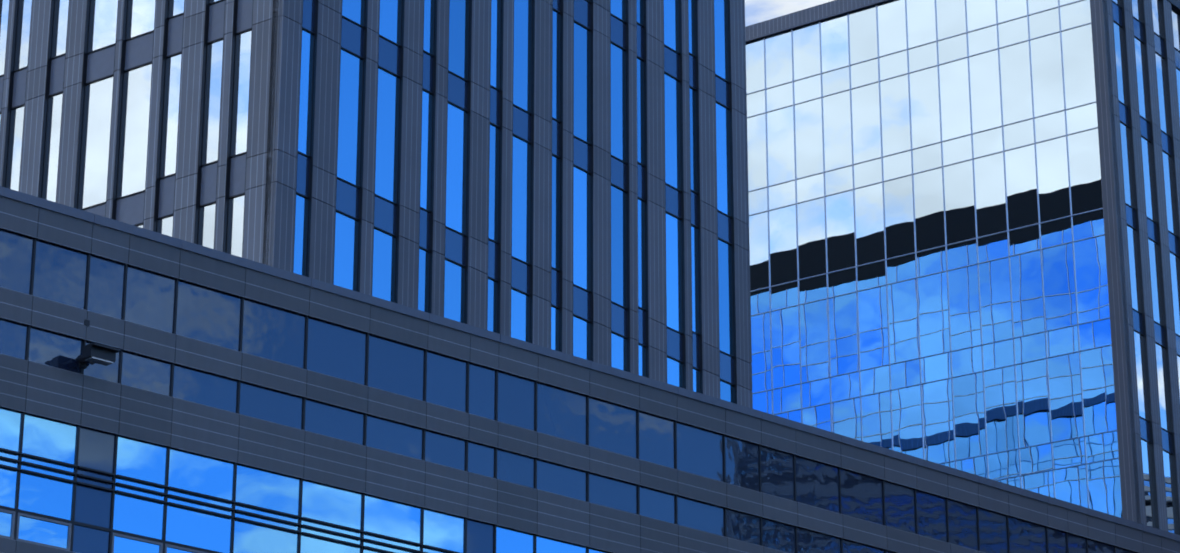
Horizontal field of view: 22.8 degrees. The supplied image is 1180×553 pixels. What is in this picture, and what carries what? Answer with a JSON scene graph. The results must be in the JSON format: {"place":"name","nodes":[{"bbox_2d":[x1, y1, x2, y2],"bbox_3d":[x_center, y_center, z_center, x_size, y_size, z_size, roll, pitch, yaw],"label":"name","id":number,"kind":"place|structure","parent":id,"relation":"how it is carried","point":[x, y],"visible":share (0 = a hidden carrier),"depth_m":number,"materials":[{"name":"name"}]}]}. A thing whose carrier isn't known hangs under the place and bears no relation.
{"place":"outdoors","nodes":[
{"label":"outdoors","id":0,"kind":"place"},
{"bbox_2d":[745,0,833,26],"label":"sky","id":1,"kind":"structure","parent":0,"point":[756,11],"materials":[{"name":"white"}]},
{"label":"ground","id":2,"kind":"structure","parent":0,"visible":0},
{"bbox_2d":[0,186,1179,552],"bbox_3d":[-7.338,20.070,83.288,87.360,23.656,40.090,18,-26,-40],"label":"building","id":3,"kind":"structure","parent":2,"relation":"on","point":[224,402],"depth_m":62.62,"materials":[{"name":"blue glass"}]},
{"bbox_2d":[75,319,120,368],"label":"open window","id":4,"kind":"structure","parent":3,"relation":"attached to","point":[97,353],"depth_m":57.43,"materials":[{"name":"grey glass"}]},
{"bbox_2d":[0,0,752,408],"bbox_3d":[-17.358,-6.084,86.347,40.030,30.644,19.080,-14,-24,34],"label":"tower","id":5,"kind":"structure","parent":3,"relation":"on","point":[568,176],"depth_m":70.07,"materials":[{"name":"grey glass"}]},
{"bbox_2d":[745,0,1179,534],"bbox_3d":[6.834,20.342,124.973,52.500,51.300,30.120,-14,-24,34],"label":"block","id":6,"kind":"structure","parent":2,"relation":"on","point":[964,229],"depth_m":107.89,"materials":[{"name":"blue glass"}]}
]}

